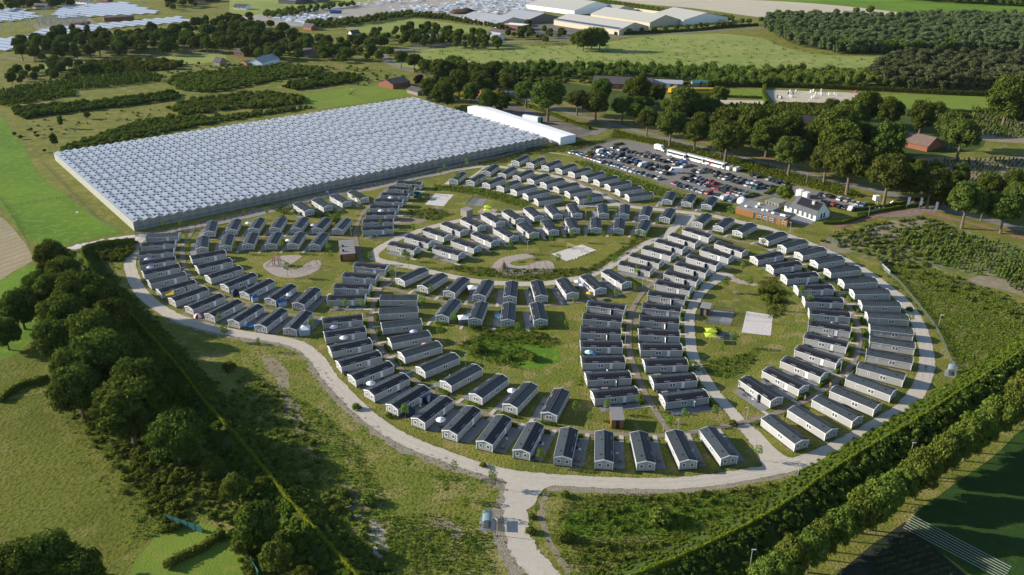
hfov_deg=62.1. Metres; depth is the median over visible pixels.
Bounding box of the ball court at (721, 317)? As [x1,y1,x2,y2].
[706,310,733,325]
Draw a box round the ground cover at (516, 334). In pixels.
[456,323,559,347]
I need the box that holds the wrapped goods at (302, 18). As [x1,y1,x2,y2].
[272,13,343,24]
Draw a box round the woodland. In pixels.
[948,0,1023,3]
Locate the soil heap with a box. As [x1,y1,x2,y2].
[450,8,476,13]
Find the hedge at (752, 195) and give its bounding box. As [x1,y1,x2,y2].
[747,192,759,197]
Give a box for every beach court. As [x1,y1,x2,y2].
[425,193,452,205]
[553,244,594,260]
[742,311,772,335]
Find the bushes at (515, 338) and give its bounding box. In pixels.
[473,326,559,346]
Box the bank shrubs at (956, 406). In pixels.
[642,349,1023,574]
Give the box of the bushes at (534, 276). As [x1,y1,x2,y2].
[454,235,644,279]
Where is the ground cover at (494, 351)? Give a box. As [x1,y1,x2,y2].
[456,333,527,368]
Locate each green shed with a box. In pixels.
[691,80,699,86]
[700,80,707,86]
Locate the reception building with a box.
[735,200,790,226]
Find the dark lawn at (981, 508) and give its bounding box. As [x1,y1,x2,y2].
[910,429,1023,574]
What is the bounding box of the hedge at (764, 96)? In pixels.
[761,83,768,102]
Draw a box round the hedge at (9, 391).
[0,374,49,402]
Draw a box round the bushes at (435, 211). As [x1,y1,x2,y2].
[408,207,447,218]
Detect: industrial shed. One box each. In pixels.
[195,0,220,2]
[278,0,306,3]
[307,0,329,2]
[459,11,486,22]
[473,13,524,27]
[503,10,558,23]
[527,0,609,14]
[554,13,648,34]
[591,7,678,26]
[598,4,633,10]
[656,7,727,24]
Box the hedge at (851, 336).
[850,332,853,341]
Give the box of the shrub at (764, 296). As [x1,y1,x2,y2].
[760,293,771,300]
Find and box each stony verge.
[169,314,524,574]
[546,465,811,495]
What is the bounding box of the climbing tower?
[265,252,289,266]
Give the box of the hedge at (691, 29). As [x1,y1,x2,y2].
[614,22,757,34]
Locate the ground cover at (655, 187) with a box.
[574,159,735,213]
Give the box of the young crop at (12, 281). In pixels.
[0,266,37,359]
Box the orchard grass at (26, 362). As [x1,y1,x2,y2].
[0,339,50,396]
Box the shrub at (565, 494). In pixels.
[560,490,569,498]
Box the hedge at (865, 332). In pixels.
[863,328,867,336]
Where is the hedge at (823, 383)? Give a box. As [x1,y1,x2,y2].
[818,378,829,387]
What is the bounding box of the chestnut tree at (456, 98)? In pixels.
[453,95,459,103]
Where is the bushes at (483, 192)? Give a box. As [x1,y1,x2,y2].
[437,185,524,206]
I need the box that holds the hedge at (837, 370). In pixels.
[835,364,843,373]
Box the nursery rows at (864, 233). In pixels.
[848,215,953,249]
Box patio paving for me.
[155,190,867,468]
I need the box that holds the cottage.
[803,116,813,123]
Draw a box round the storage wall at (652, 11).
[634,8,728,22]
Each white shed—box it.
[796,188,803,195]
[802,191,810,197]
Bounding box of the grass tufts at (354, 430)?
[173,323,506,527]
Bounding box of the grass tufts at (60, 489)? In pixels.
[0,406,156,568]
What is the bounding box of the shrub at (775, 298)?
[771,294,783,302]
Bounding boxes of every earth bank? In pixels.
[74,241,378,574]
[599,338,1023,574]
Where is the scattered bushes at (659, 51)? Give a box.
[414,37,876,67]
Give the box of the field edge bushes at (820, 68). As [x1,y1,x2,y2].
[529,67,867,72]
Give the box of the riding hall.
[592,75,653,89]
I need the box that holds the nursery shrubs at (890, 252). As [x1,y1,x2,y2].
[820,222,990,266]
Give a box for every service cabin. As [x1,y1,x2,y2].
[460,206,472,216]
[609,407,624,428]
[700,302,711,315]
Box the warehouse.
[468,105,575,145]
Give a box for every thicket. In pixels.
[0,88,75,105]
[10,88,180,118]
[60,105,312,150]
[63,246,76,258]
[64,55,183,78]
[91,238,136,260]
[164,62,323,91]
[166,89,304,113]
[281,71,362,89]
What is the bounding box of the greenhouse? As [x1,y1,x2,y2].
[54,97,546,230]
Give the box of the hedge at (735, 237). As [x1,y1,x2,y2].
[731,235,740,239]
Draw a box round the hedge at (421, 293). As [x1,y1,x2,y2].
[416,291,426,295]
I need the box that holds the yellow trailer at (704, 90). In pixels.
[692,88,712,93]
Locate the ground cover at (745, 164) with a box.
[609,129,863,197]
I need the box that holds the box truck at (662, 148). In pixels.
[654,144,665,151]
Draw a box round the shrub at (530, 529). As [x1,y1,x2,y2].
[524,525,536,533]
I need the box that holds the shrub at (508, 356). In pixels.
[502,352,511,360]
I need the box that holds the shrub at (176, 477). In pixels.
[166,471,183,483]
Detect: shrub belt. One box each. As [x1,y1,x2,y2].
[413,68,712,85]
[470,57,754,78]
[697,61,887,84]
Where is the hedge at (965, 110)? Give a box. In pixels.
[944,108,998,112]
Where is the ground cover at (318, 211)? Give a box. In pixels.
[264,204,342,218]
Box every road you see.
[124,215,935,489]
[144,165,619,236]
[368,203,712,285]
[381,28,1023,230]
[503,483,560,574]
[588,124,623,134]
[684,271,796,471]
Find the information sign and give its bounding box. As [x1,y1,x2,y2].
[873,195,880,204]
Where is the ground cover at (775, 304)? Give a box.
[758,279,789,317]
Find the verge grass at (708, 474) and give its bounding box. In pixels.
[122,219,936,489]
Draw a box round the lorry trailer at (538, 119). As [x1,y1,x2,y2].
[522,114,542,122]
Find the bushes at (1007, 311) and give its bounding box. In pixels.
[881,264,1023,324]
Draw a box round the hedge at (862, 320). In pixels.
[859,317,865,324]
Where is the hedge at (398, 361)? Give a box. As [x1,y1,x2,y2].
[394,358,402,365]
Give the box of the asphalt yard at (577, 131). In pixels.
[492,105,592,144]
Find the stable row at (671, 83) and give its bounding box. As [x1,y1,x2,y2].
[652,79,682,87]
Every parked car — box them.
[595,148,603,152]
[616,151,624,156]
[637,161,646,166]
[661,165,670,169]
[687,173,695,177]
[704,189,713,194]
[720,195,729,200]
[726,165,733,169]
[728,197,736,201]
[733,166,741,171]
[829,202,838,206]
[836,196,844,200]
[847,204,856,210]
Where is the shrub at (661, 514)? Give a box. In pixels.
[647,505,675,525]
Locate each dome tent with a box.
[194,313,202,318]
[736,197,747,203]
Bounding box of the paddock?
[301,86,406,106]
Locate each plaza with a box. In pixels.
[467,198,486,205]
[478,208,496,212]
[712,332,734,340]
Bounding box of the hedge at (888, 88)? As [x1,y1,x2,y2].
[713,81,988,96]
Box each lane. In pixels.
[0,52,232,61]
[394,39,568,50]
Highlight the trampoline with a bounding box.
[413,192,421,199]
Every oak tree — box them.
[13,44,26,60]
[25,46,40,61]
[28,32,38,39]
[32,34,46,50]
[51,26,65,34]
[56,36,69,42]
[73,35,85,47]
[89,39,106,56]
[97,30,111,47]
[115,30,124,35]
[127,36,139,50]
[141,31,150,44]
[153,29,167,40]
[168,36,176,42]
[170,23,182,30]
[177,36,187,50]
[179,0,186,7]
[180,21,190,28]
[189,17,200,30]
[198,32,208,36]
[199,24,212,33]
[199,37,210,50]
[209,18,219,26]
[209,41,217,52]
[213,36,226,53]
[226,30,238,35]
[228,25,239,30]
[239,20,252,29]
[240,46,248,56]
[244,12,253,16]
[248,25,261,34]
[248,32,261,42]
[253,41,260,46]
[261,29,272,35]
[265,45,276,54]
[266,20,274,29]
[271,35,276,41]
[272,49,282,56]
[276,22,289,30]
[276,45,285,58]
[286,27,296,41]
[288,34,296,40]
[288,41,301,50]
[314,33,324,41]
[318,38,327,44]
[320,35,333,42]
[346,33,355,45]
[352,37,362,44]
[363,37,376,46]
[374,35,387,47]
[394,50,407,68]
[405,53,423,72]
[418,59,431,75]
[429,57,452,76]
[445,55,462,69]
[470,69,490,84]
[484,61,503,79]
[498,73,518,96]
[499,67,516,76]
[514,80,533,107]
[530,77,567,121]
[566,89,585,115]
[582,88,608,123]
[611,95,635,122]
[625,102,644,125]
[635,109,657,135]
[655,110,687,145]
[665,100,690,115]
[681,118,709,149]
[704,96,723,116]
[709,118,746,161]
[711,142,727,158]
[773,136,812,174]
[809,143,835,182]
[823,139,877,195]
[864,153,910,204]
[911,166,954,208]
[934,110,973,149]
[940,117,981,160]
[946,180,990,228]
[980,207,988,220]
[986,192,1023,233]
[1003,181,1023,219]
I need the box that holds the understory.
[709,123,928,167]
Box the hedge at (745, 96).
[699,92,761,98]
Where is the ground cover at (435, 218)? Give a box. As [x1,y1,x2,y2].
[404,208,453,219]
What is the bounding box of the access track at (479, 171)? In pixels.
[469,167,485,177]
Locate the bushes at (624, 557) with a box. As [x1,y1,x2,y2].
[580,524,723,573]
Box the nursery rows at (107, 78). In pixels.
[0,68,160,99]
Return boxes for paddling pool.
[246,324,254,328]
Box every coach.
[667,149,686,159]
[687,153,706,163]
[704,158,727,168]
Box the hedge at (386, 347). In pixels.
[384,343,389,351]
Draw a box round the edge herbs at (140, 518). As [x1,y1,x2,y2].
[12,382,221,538]
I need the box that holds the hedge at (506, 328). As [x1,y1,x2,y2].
[501,326,514,329]
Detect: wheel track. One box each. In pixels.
[127,237,806,486]
[372,204,701,284]
[375,205,698,282]
[712,216,924,376]
[714,215,931,378]
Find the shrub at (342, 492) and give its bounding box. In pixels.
[336,486,351,498]
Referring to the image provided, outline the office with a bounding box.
[505,23,528,29]
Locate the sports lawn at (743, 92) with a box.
[729,89,761,95]
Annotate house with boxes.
[32,3,51,8]
[74,21,90,25]
[75,0,92,3]
[97,0,112,3]
[103,15,133,21]
[213,57,226,65]
[233,4,250,9]
[233,48,249,56]
[302,47,317,57]
[303,23,317,30]
[348,29,359,34]
[488,31,504,38]
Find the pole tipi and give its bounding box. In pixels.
[499,260,507,269]
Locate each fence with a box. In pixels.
[42,161,122,233]
[103,262,328,525]
[134,148,525,236]
[164,514,202,532]
[245,553,258,574]
[826,236,838,243]
[882,263,889,274]
[887,270,955,364]
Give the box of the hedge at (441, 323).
[435,321,447,325]
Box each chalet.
[138,248,174,260]
[139,256,175,270]
[140,240,176,250]
[141,263,180,280]
[145,232,181,241]
[147,271,187,289]
[156,279,196,298]
[168,286,209,307]
[184,293,225,315]
[189,250,226,265]
[194,257,232,274]
[195,235,209,253]
[203,220,218,237]
[204,265,243,284]
[204,299,243,322]
[219,233,234,251]
[220,272,257,293]
[225,218,242,235]
[227,303,264,328]
[239,278,275,300]
[242,232,258,250]
[248,217,265,234]
[254,308,288,333]
[264,283,297,306]
[265,231,282,250]
[269,217,287,233]
[283,310,312,336]
[287,231,306,249]
[290,217,309,233]
[292,287,321,310]
[293,202,313,216]
[309,232,328,250]
[311,198,332,212]
[311,217,331,234]
[322,314,362,329]
[323,325,366,344]
[327,294,366,306]
[327,337,372,358]
[329,194,350,207]
[332,218,351,235]
[333,282,371,294]
[335,350,381,373]
[341,272,379,284]
[347,190,368,203]
[347,360,393,387]
[353,262,389,275]
[362,218,393,226]
[362,225,393,236]
[363,372,409,402]
[365,211,395,219]
[369,204,399,213]
[374,198,403,207]
[379,294,418,306]
[379,306,417,320]
[380,192,409,201]
[380,318,422,335]
[385,384,430,416]
[387,186,415,194]
[387,241,420,255]
[387,330,431,350]
[395,267,428,287]
[396,180,423,189]
[397,340,442,364]
[404,234,435,248]
[411,395,453,430]
[415,352,459,378]
[417,272,447,294]
[422,227,451,241]
[432,245,464,260]
[435,298,461,323]
[440,221,467,237]
[440,363,482,393]
[441,406,480,441]
[443,276,469,297]
[449,171,466,184]
[450,238,481,253]
[460,216,485,231]
[466,173,486,186]
[468,301,488,325]
[469,374,508,405]
[471,231,499,247]
[472,279,494,301]
[476,414,511,452]
[480,212,504,226]
[482,164,499,176]
[482,176,505,189]
[493,226,518,242]
[496,180,520,192]
[498,166,517,178]
[500,302,515,326]
[502,209,524,223]
[502,382,538,414]
[503,280,518,302]
[511,155,530,166]
[511,184,536,196]
[512,421,544,460]
[513,169,534,181]
[516,222,538,238]
[523,189,550,200]
[523,206,543,221]
[526,157,545,168]
[527,173,550,184]
[530,279,547,302]
[530,301,547,325]
[534,195,562,206]
[540,177,565,188]
[540,388,569,422]
[541,160,562,171]
[541,219,558,236]
[544,204,562,220]
[553,182,579,193]
[553,426,577,466]
[555,163,577,174]
[556,277,578,300]
[564,187,592,198]
[565,217,579,234]
[566,203,582,219]
[568,167,591,178]
[574,193,603,204]
[579,274,606,295]
[580,326,621,339]
[580,340,622,354]
[580,355,625,370]
[581,171,605,182]
[582,313,622,326]
[584,370,631,387]
[586,300,626,316]
[589,217,601,233]
[590,386,639,406]
[593,175,618,186]
[594,430,614,470]
[597,203,608,219]
[601,269,631,290]
[604,180,631,191]
[612,217,625,234]
[615,186,643,196]
[618,204,629,219]
[618,260,654,277]
[625,191,653,202]
[629,252,664,269]
[630,430,655,470]
[635,219,651,236]
[638,328,679,342]
[638,343,682,357]
[639,205,652,220]
[639,315,679,329]
[641,245,676,261]
[641,302,681,316]
[642,357,688,373]
[647,290,686,306]
[649,372,697,390]
[654,238,688,255]
[654,279,693,297]
[659,207,675,223]
[659,388,709,409]
[662,191,676,204]
[663,270,701,287]
[665,429,697,470]
[668,232,701,248]
[674,261,710,278]
[681,193,696,206]
[682,227,714,243]
[686,254,721,271]
[692,213,711,228]
[699,247,734,264]
[699,426,737,466]
[701,196,717,209]
[713,217,734,232]
[714,241,747,257]
[732,222,756,238]
[738,376,783,408]
[750,251,784,265]
[759,231,788,246]
[760,414,808,451]
[761,366,809,395]
[766,260,802,274]
[777,239,808,253]
[780,271,818,285]
[780,356,828,383]
[787,405,837,440]
[793,284,834,296]
[794,246,827,261]
[794,344,842,369]
[802,296,843,309]
[803,332,849,353]
[807,308,850,323]
[807,320,851,338]
[810,255,845,269]
[811,394,863,428]
[823,265,861,279]
[829,385,882,416]
[838,277,878,289]
[844,373,897,402]
[849,288,891,300]
[856,361,906,387]
[857,300,901,312]
[864,311,909,326]
[865,348,912,370]
[868,323,913,340]
[869,335,914,355]
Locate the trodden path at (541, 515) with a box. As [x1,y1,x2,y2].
[537,492,572,573]
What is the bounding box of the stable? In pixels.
[379,76,410,88]
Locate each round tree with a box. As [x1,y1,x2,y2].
[7,68,15,73]
[18,70,27,77]
[31,66,39,71]
[37,53,45,61]
[50,54,58,59]
[72,50,81,56]
[83,111,90,118]
[102,37,109,47]
[137,43,147,53]
[160,401,182,411]
[168,33,178,39]
[169,3,175,10]
[171,42,178,52]
[199,455,224,479]
[218,471,248,501]
[229,537,253,555]
[252,475,270,492]
[253,47,263,55]
[257,537,294,572]
[291,565,316,574]
[320,52,328,59]
[335,53,341,59]
[336,36,344,42]
[336,42,344,52]
[340,55,346,62]
[355,46,363,52]
[364,53,370,59]
[374,50,383,61]
[384,46,393,53]
[397,38,404,45]
[427,38,432,43]
[481,42,487,46]
[525,31,532,36]
[541,36,548,42]
[639,94,648,105]
[646,98,654,106]
[660,99,669,109]
[710,85,729,99]
[745,557,779,574]
[761,548,798,574]
[774,532,812,574]
[776,184,794,199]
[797,525,830,572]
[810,516,840,555]
[825,505,859,546]
[839,498,868,534]
[846,484,884,531]
[852,7,859,11]
[863,475,904,522]
[865,5,874,12]
[878,469,910,504]
[895,465,921,499]
[897,444,942,499]
[914,159,927,166]
[927,442,947,470]
[931,431,961,477]
[933,101,947,114]
[946,425,976,469]
[951,416,987,460]
[960,408,1003,446]
[979,393,1020,432]
[1004,369,1023,425]
[1005,385,1023,427]
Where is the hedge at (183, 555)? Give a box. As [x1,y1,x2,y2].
[162,527,225,570]
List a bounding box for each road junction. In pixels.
[477,465,572,511]
[750,429,798,462]
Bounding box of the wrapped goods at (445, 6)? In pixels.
[389,0,531,13]
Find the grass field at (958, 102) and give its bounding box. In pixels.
[879,94,987,109]
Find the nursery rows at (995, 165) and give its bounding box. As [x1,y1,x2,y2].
[917,156,1023,180]
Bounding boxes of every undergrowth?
[46,249,305,574]
[492,74,984,205]
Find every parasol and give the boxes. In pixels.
[366,381,374,385]
[436,417,445,427]
[507,388,515,392]
[585,350,592,353]
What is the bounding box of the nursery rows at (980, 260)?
[906,226,1023,278]
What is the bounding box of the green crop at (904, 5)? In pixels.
[781,0,1023,12]
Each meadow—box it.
[0,117,122,244]
[157,61,410,94]
[168,322,508,574]
[445,323,577,388]
[517,73,896,85]
[528,474,795,574]
[682,261,808,384]
[880,264,1023,379]
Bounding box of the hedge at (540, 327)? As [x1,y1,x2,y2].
[534,325,547,329]
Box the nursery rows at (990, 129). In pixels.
[971,105,1023,137]
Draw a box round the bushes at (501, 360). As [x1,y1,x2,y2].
[459,334,526,363]
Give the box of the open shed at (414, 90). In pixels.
[406,86,422,95]
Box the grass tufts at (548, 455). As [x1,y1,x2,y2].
[401,424,741,473]
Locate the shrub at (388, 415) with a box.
[385,412,392,417]
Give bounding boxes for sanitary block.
[338,239,355,260]
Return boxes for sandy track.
[67,235,143,249]
[727,275,757,285]
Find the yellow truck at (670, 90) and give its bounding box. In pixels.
[668,86,676,93]
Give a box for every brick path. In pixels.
[180,229,368,319]
[192,235,353,243]
[353,189,387,261]
[368,225,862,437]
[379,284,654,307]
[555,220,676,226]
[563,175,721,213]
[626,248,696,430]
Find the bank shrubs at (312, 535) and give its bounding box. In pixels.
[72,249,352,574]
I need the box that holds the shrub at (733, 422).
[728,419,737,426]
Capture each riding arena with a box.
[720,100,763,103]
[766,90,857,103]
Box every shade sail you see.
[704,333,716,337]
[705,328,716,331]
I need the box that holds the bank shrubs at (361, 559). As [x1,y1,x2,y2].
[84,241,390,574]
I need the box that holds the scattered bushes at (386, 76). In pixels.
[159,60,404,84]
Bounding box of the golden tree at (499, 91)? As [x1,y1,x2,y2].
[495,88,505,95]
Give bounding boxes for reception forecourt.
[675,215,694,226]
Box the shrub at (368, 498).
[359,492,377,505]
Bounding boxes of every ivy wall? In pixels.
[80,237,359,574]
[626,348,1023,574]
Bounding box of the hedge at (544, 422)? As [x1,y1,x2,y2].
[540,420,556,426]
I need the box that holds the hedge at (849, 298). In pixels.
[845,294,852,301]
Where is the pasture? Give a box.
[0,393,163,566]
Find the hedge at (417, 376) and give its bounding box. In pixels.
[413,373,423,380]
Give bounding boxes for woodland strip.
[262,0,355,16]
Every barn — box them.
[240,60,251,65]
[249,53,278,65]
[904,131,942,151]
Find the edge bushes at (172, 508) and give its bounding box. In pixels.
[39,382,189,532]
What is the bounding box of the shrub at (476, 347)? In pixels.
[469,341,486,353]
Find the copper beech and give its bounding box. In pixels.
[413,74,422,83]
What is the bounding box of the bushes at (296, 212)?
[272,206,340,219]
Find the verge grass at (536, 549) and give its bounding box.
[504,505,559,573]
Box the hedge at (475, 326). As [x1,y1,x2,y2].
[468,325,481,328]
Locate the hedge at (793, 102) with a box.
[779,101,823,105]
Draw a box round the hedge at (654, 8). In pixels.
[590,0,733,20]
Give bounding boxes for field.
[0,73,174,107]
[0,217,31,279]
[44,54,225,69]
[229,0,623,15]
[346,18,491,33]
[391,34,877,67]
[392,61,863,73]
[618,0,898,16]
[850,218,1023,296]
[915,156,1023,181]
[972,113,1023,142]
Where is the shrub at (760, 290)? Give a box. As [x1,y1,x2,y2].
[757,287,767,293]
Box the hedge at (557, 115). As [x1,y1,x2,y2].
[505,95,590,129]
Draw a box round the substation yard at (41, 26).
[33,18,96,30]
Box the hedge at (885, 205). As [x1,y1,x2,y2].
[854,197,932,210]
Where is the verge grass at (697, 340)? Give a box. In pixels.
[683,284,736,427]
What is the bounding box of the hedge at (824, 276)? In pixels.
[820,273,828,279]
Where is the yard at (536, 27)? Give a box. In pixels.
[487,23,616,38]
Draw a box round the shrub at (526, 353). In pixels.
[523,350,531,358]
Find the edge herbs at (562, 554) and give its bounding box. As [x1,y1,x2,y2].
[543,507,586,574]
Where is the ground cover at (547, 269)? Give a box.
[444,236,646,280]
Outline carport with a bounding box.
[765,197,786,208]
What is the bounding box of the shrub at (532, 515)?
[528,512,535,518]
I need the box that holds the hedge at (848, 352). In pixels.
[846,348,851,356]
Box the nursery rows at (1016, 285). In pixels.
[995,257,1023,292]
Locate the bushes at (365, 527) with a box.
[228,375,392,570]
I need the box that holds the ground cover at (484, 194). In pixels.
[433,184,531,206]
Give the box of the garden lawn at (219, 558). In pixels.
[129,522,257,574]
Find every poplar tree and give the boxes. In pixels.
[31,36,38,45]
[48,132,58,145]
[50,40,60,59]
[56,114,63,128]
[57,47,64,58]
[67,31,76,42]
[68,22,75,31]
[69,42,76,52]
[77,32,86,45]
[83,24,90,35]
[95,27,101,33]
[148,33,157,49]
[185,31,192,37]
[201,35,209,53]
[220,22,226,31]
[225,35,233,50]
[240,35,246,44]
[244,27,251,35]
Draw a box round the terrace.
[779,212,815,224]
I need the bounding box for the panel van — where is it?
[669,167,682,172]
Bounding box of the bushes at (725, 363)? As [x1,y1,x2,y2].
[693,353,752,376]
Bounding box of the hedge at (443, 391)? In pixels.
[437,387,449,395]
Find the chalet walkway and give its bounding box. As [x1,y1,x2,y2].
[175,163,868,441]
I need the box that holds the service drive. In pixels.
[128,146,545,235]
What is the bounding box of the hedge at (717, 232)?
[712,231,722,234]
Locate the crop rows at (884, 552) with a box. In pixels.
[873,533,955,574]
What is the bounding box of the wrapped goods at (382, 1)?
[353,0,422,5]
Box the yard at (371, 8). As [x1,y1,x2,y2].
[242,0,543,26]
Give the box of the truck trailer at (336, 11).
[330,10,341,13]
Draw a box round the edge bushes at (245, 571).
[220,528,265,574]
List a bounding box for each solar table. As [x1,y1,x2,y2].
[0,9,34,13]
[0,11,40,16]
[0,13,32,17]
[0,15,24,19]
[0,38,10,41]
[0,44,12,47]
[7,8,26,10]
[51,13,72,16]
[54,11,93,16]
[55,9,104,16]
[59,8,117,15]
[61,6,131,14]
[67,5,143,13]
[75,25,96,28]
[78,4,156,13]
[86,3,157,11]
[88,24,113,28]
[97,3,146,8]
[98,23,123,26]
[108,2,136,5]
[110,22,135,25]
[122,21,146,24]
[133,20,160,23]
[143,19,172,23]
[154,18,181,21]
[164,17,189,20]
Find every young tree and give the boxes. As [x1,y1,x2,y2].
[219,324,227,334]
[283,262,289,274]
[307,317,313,329]
[359,298,363,311]
[389,269,394,281]
[401,403,408,421]
[404,456,411,473]
[405,252,410,266]
[418,295,425,310]
[427,283,433,295]
[436,324,442,333]
[441,479,450,499]
[450,310,456,327]
[451,459,457,477]
[461,496,469,510]
[488,468,497,487]
[514,322,520,329]
[533,502,539,517]
[536,447,544,465]
[556,253,560,266]
[560,519,570,533]
[572,400,580,409]
[575,376,584,392]
[587,411,593,418]
[603,399,609,410]
[636,393,643,407]
[665,415,672,430]
[681,407,688,420]
[711,404,719,417]
[722,276,728,285]
[730,331,736,344]
[746,276,752,290]
[754,445,762,460]
[761,236,766,249]
[799,285,804,299]
[806,292,813,299]
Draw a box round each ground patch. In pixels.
[262,355,289,392]
[282,393,304,434]
[311,422,369,475]
[338,482,371,519]
[368,520,388,559]
[394,213,430,224]
[432,205,439,216]
[433,515,464,539]
[469,336,561,367]
[486,226,507,235]
[566,495,753,538]
[624,308,639,327]
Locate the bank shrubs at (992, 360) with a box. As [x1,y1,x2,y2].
[592,331,1023,574]
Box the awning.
[165,290,173,300]
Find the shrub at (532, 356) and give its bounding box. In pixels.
[526,352,537,360]
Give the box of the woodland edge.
[774,20,959,50]
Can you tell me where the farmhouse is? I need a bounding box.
[790,195,830,220]
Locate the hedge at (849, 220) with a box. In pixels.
[823,213,865,224]
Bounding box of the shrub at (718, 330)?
[710,326,721,333]
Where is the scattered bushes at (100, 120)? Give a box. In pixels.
[26,108,229,135]
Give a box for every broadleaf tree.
[0,285,38,329]
[0,317,22,349]
[0,536,42,574]
[4,71,16,84]
[6,1,13,8]
[10,37,25,45]
[12,64,23,74]
[13,0,20,7]
[15,34,27,42]
[20,268,45,287]
[24,64,30,70]
[25,0,33,8]
[25,527,80,574]
[29,71,37,79]
[29,316,71,362]
[31,271,61,302]
[32,238,71,271]
[34,292,88,325]
[38,64,44,70]
[40,38,52,53]
[42,255,82,274]
[43,360,103,419]
[45,31,56,39]
[45,57,56,66]
[47,0,56,8]
[47,60,55,67]
[48,344,98,381]
[49,69,59,78]
[51,268,95,299]
[53,546,107,574]
[55,24,66,34]
[55,61,66,72]
[60,41,69,54]
[62,57,72,67]
[64,306,123,343]
[64,326,136,386]
[65,0,73,5]
[73,28,82,34]
[73,59,82,65]
[75,274,124,308]
[77,64,89,73]
[82,43,95,56]
[85,62,96,71]
[86,374,167,446]
[87,31,98,40]
[92,296,130,329]
[109,59,118,65]
[109,65,117,72]
[109,355,163,386]
[110,39,124,55]
[111,35,125,42]
[114,41,128,55]
[118,328,145,359]
[122,34,132,46]
[132,34,142,39]
[133,40,143,52]
[138,347,172,375]
[144,406,206,465]
[145,21,157,29]
[157,39,171,55]
[167,26,178,36]
[178,29,189,36]
[187,36,199,51]
[212,26,224,33]
[225,14,231,21]
[230,15,238,20]
[232,499,280,546]
[234,33,246,41]
[235,40,245,47]
[247,43,257,54]
[253,22,264,28]
[261,34,270,43]
[274,30,285,38]
[285,42,290,53]
[294,49,303,59]
[302,35,314,47]
[316,46,326,58]
[326,43,337,58]
[340,46,351,60]
[343,40,351,47]
[356,32,367,46]
[365,43,377,56]
[370,27,377,33]
[400,24,407,32]
[401,30,410,38]
[401,34,408,41]
[406,21,414,26]
[409,35,417,45]
[419,39,426,46]
[419,77,437,99]
[422,33,429,39]
[423,21,431,27]
[429,79,454,105]
[437,35,444,44]
[445,32,450,39]
[447,69,470,95]
[451,57,469,71]
[452,35,461,43]
[462,82,479,102]
[466,63,482,82]
[469,27,475,34]
[477,35,481,42]
[478,29,486,34]
[478,88,497,106]
[479,78,493,89]
[481,33,488,41]
[490,35,498,43]
[491,72,500,87]
[494,37,502,45]
[494,94,509,110]
[516,29,524,38]
[520,25,526,32]
[524,19,531,26]
[569,31,578,48]
[574,28,592,50]
[584,26,599,50]
[590,76,611,95]
[592,26,610,50]
[622,74,652,97]
[634,96,644,106]
[650,84,665,103]
[670,84,701,114]
[691,112,708,125]
[695,98,709,112]
[708,105,740,128]
[737,103,771,150]
[739,102,755,112]
[750,115,786,156]
[778,109,804,137]
[795,122,806,138]
[801,119,819,146]
[815,103,864,145]
[815,120,864,176]
[822,97,840,110]
[840,97,870,122]
[852,89,882,118]
[860,120,874,143]
[867,142,884,155]
[870,119,907,154]
[875,95,905,122]
[901,166,921,196]
[907,98,937,132]
[928,161,945,167]
[932,185,954,208]
[951,169,963,185]
[953,161,971,173]
[960,170,970,181]
[975,170,1006,197]
[985,72,1023,125]
[1002,168,1023,187]
[1007,102,1023,127]
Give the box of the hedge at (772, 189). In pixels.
[764,185,778,193]
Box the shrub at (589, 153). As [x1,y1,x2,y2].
[586,151,594,155]
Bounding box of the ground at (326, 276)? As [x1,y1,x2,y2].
[0,0,1023,574]
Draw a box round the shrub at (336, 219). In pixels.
[332,216,339,222]
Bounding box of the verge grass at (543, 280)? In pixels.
[377,207,681,286]
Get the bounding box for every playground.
[263,255,320,277]
[492,254,554,275]
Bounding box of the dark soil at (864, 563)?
[837,522,965,574]
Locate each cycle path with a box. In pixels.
[562,103,925,193]
[834,209,1023,238]
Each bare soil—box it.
[819,219,940,252]
[961,275,1023,295]
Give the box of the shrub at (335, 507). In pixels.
[329,503,340,513]
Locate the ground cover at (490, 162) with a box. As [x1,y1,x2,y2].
[478,140,604,165]
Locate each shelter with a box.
[479,510,495,530]
[944,364,957,377]
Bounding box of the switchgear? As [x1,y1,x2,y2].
[36,12,87,25]
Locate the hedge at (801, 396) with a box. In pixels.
[796,392,809,400]
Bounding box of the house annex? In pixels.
[784,200,792,212]
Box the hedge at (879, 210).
[857,201,948,214]
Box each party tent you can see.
[231,289,239,296]
[250,294,258,302]
[277,298,286,307]
[298,325,309,335]
[402,406,414,417]
[423,394,436,404]
[457,314,468,325]
[467,285,477,294]
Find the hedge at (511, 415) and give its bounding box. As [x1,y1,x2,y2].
[501,411,516,418]
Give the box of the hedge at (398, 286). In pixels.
[393,284,403,288]
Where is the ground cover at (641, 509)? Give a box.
[557,475,792,574]
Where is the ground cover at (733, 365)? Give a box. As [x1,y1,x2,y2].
[688,348,757,377]
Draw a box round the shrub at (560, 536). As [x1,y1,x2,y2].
[554,529,571,542]
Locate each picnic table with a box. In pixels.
[499,443,507,449]
[616,455,623,461]
[654,455,662,461]
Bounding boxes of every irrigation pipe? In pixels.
[903,527,993,574]
[904,525,998,574]
[906,523,1004,574]
[909,519,1007,570]
[909,522,1007,573]
[911,517,1008,568]
[912,515,1010,566]
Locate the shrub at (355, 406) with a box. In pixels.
[351,402,362,409]
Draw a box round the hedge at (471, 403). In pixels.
[467,400,480,408]
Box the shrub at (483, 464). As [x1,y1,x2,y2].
[479,462,486,467]
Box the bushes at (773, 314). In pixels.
[762,277,783,315]
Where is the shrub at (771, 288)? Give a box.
[766,284,779,293]
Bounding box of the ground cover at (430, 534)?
[384,512,491,573]
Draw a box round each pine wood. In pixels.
[763,8,1023,52]
[867,45,1023,89]

